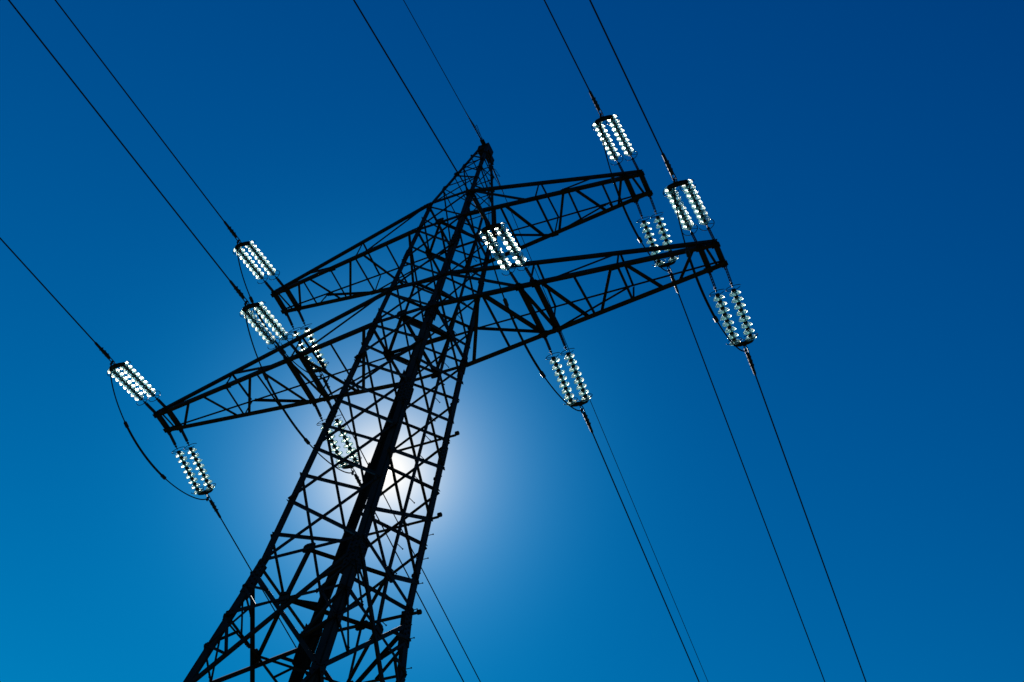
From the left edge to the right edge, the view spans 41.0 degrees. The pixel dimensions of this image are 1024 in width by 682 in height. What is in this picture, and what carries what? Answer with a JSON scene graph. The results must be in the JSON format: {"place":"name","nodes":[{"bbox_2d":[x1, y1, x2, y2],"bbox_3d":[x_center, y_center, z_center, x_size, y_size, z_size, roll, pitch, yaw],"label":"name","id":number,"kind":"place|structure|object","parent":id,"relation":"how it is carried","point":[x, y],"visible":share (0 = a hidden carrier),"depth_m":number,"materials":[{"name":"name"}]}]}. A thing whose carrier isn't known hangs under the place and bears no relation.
{"place":"outdoors","nodes":[
{"label":"outdoors","id":0,"kind":"place"},
{"bbox_2d":[0,0,1023,681],"label":"sky","id":1,"kind":"structure","parent":0,"point":[857,166],"materials":[{"name":"blue"}]},
{"label":"ground","id":2,"kind":"structure","parent":0,"visible":0},
{"bbox_2d":[152,139,727,681],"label":"lattice tower","id":3,"kind":"structure","parent":2,"relation":"on","point":[312,651],"depth_m":30.69,"materials":[{"name":"metal"}]},
{"bbox_2d":[107,361,167,412],"bbox_3d":[-9.281,1.195,34.137,0.735,0.351,1.955,-16,-46,20],"label":"insulator set","id":4,"kind":"object","parent":3,"relation":"attached to","point":[125,368],"visible":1,"depth_m":33.95,"materials":[{"name":"white glass"}]},
{"bbox_2d":[0,238,116,364],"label":"conductor cable","id":5,"kind":"object","parent":4,"relation":"attached to","point":[105,353],"visible":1,"depth_m":32.41,"materials":[{"name":"metal"}]},
{"bbox_2d":[169,429,215,494],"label":"insulator set","id":6,"kind":"object","parent":3,"relation":"attached to","point":[202,472],"visible":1,"depth_m":35.30,"materials":[{"name":"white glass"}]},
{"bbox_2d":[205,494,296,647],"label":"conductor cable","id":7,"kind":"object","parent":6,"relation":"attached to","point":[212,504],"visible":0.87,"depth_m":36.23,"materials":[{"name":"metal"}]},
{"bbox_2d":[110,361,208,500],"bbox_3d":[-8.976,2.547,34.217,0.257,0.858,4.609,-16,-60,20],"label":"jumper cable","id":8,"kind":"object","parent":7,"relation":"attached to","point":[162,476],"visible":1,"depth_m":33.83,"materials":[{"name":"metal"}]},
{"bbox_2d":[233,241,284,292],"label":"insulator set","id":9,"kind":"object","parent":3,"relation":"attached to","point":[248,262],"visible":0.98,"depth_m":36.94,"materials":[{"name":"white glass"}]},
{"bbox_2d":[55,0,241,243],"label":"conductor cable","id":10,"kind":"object","parent":9,"relation":"attached to","point":[233,233],"visible":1,"depth_m":34.05,"materials":[{"name":"metal"}]},
{"bbox_2d":[240,301,298,358],"bbox_3d":[-5.699,-0.222,32.527,0.735,0.351,1.955,-16,-46,20],"label":"insulator set","id":11,"kind":"object","parent":3,"relation":"attached to","point":[258,307],"visible":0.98,"depth_m":32.34,"materials":[{"name":"white glass"}]},
{"bbox_2d":[8,0,250,305],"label":"conductor cable","id":12,"kind":"object","parent":11,"relation":"attached to","point":[239,292],"visible":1,"depth_m":29.13,"materials":[{"name":"metal"}]},
{"bbox_2d":[286,311,328,372],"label":"insulator set","id":13,"kind":"object","parent":3,"relation":"attached to","point":[301,344],"visible":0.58,"depth_m":38.28,"materials":[{"name":"white glass"}]},
{"bbox_2d":[319,371,480,681],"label":"conductor cable","id":14,"kind":"object","parent":13,"relation":"attached to","point":[327,386],"visible":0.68,"depth_m":41.27,"materials":[{"name":"metal"}]},
{"bbox_2d":[236,239,321,377],"bbox_3d":[-6.472,-0.595,37.214,0.257,0.858,4.696,-16,-60,20],"label":"jumper cable","id":15,"kind":"object","parent":14,"relation":"attached to","point":[259,316],"visible":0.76,"depth_m":36.57,"materials":[{"name":"metal"}]},
{"bbox_2d":[314,400,361,468],"bbox_3d":[-4.390,2.300,34.062,0.735,0.351,1.955,-17,-73,20],"label":"insulator set","id":16,"kind":"object","parent":3,"relation":"attached to","point":[355,459],"visible":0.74,"depth_m":34.07,"materials":[{"name":"white glass"}]},
{"bbox_2d":[350,468,463,681],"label":"conductor cable","id":17,"kind":"object","parent":16,"relation":"attached to","point":[356,476],"visible":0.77,"depth_m":35.98,"materials":[{"name":"metal"}]},
{"bbox_2d":[244,300,353,474],"bbox_3d":[-5.231,1.441,32.796,0.257,0.858,5.405,-16,-60,20],"label":"jumper cable","id":18,"kind":"object","parent":17,"relation":"attached to","point":[306,440],"visible":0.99,"depth_m":32.34,"materials":[{"name":"metal"}]},
{"bbox_2d":[403,0,483,147],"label":"earth wire","id":19,"kind":"object","parent":3,"relation":"attached to","point":[478,132],"visible":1,"depth_m":39.45,"materials":[{"name":"metal"}]},
{"bbox_2d":[478,222,534,284],"bbox_3d":[-0.063,-1.886,30.390,0.735,0.351,1.955,-16,-46,20],"label":"insulator set","id":20,"kind":"object","parent":3,"relation":"attached to","point":[498,227],"visible":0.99,"depth_m":30.18,"materials":[{"name":"clear glass"}]},
{"bbox_2d":[353,0,490,226],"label":"conductor cable","id":21,"kind":"object","parent":20,"relation":"attached to","point":[481,212],"visible":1,"depth_m":28.02,"materials":[{"name":"metal"}]},
{"bbox_2d":[545,331,592,406],"bbox_3d":[1.246,0.636,31.924,0.735,0.351,1.955,-17,-73,20],"label":"insulator set","id":22,"kind":"object","parent":3,"relation":"attached to","point":[585,398],"visible":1,"depth_m":31.94,"materials":[{"name":"white glass"}]},
{"bbox_2d":[580,405,699,681],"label":"conductor cable","id":23,"kind":"object","parent":22,"relation":"attached to","point":[585,415],"visible":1,"depth_m":33.61,"materials":[{"name":"metal"}]},
{"bbox_2d":[486,221,582,412],"bbox_3d":[0.405,-0.223,30.658,0.257,0.858,5.405,-16,-60,20],"label":"jumper cable","id":24,"kind":"object","parent":23,"relation":"attached to","point":[506,304],"visible":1,"depth_m":30.21,"materials":[{"name":"metal"}]},
{"bbox_2d":[488,158,707,680],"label":"earth wire","id":25,"kind":"object","parent":3,"relation":"attached to","point":[597,418],"visible":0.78,"depth_m":44.80,"materials":[{"name":"metal"}]},
{"bbox_2d":[591,115,639,174],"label":"insulator set","id":26,"kind":"object","parent":3,"relation":"attached to","point":[596,122],"visible":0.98,"depth_m":33.35,"materials":[{"name":"white glass"}]},
{"bbox_2d":[544,0,603,117],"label":"conductor cable","id":27,"kind":"object","parent":26,"relation":"attached to","point":[596,104],"visible":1,"depth_m":32.13,"materials":[{"name":"metal"}]},
{"bbox_2d":[600,113,669,272],"bbox_3d":[2.927,-3.371,33.649,0.257,0.858,4.696,-16,-60,20],"label":"jumper cable","id":28,"kind":"object","parent":26,"relation":"hanging from","point":[624,209],"visible":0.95,"depth_m":33.19,"materials":[{"name":"metal"}]},
{"bbox_2d":[636,195,678,267],"bbox_3d":[3.622,-2.788,34.747,0.735,0.351,1.955,-17,-73,20],"label":"insulator set","id":29,"kind":"object","parent":3,"relation":"attached to","point":[664,236],"visible":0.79,"depth_m":34.72,"materials":[{"name":"white glass"}]},
{"bbox_2d":[667,266,824,681],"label":"conductor cable","id":30,"kind":"object","parent":29,"relation":"attached to","point":[673,279],"visible":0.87,"depth_m":37.53,"materials":[{"name":"metal"}]},
{"bbox_2d":[663,179,715,246],"bbox_3d":[3.846,-2.681,29.157,0.735,0.351,1.955,-16,-46,20],"label":"insulator set","id":31,"kind":"object","parent":3,"relation":"attached to","point":[684,184],"visible":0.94,"depth_m":28.96,"materials":[{"name":"clear glass"}]},
{"bbox_2d":[589,0,677,182],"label":"conductor cable","id":32,"kind":"object","parent":31,"relation":"attached to","point":[669,168],"visible":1,"depth_m":27.27,"materials":[{"name":"metal"}]},
{"bbox_2d":[708,266,757,346],"bbox_3d":[4.829,-0.780,30.315,0.735,0.351,1.955,-17,-73,20],"label":"insulator set","id":33,"kind":"object","parent":3,"relation":"attached to","point":[746,325],"visible":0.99,"depth_m":30.33,"materials":[{"name":"clear glass"}]},
{"bbox_2d":[744,345,866,681],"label":"conductor cable","id":34,"kind":"object","parent":33,"relation":"attached to","point":[750,360],"visible":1,"depth_m":32.26,"materials":[{"name":"metal"}]},
{"bbox_2d":[673,177,746,353],"bbox_3d":[4.151,-1.329,29.237,0.257,0.858,4.609,-16,-60,20],"label":"jumper cable","id":35,"kind":"object","parent":34,"relation":"attached to","point":[688,255],"visible":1,"depth_m":28.79,"materials":[{"name":"metal"}]}
]}

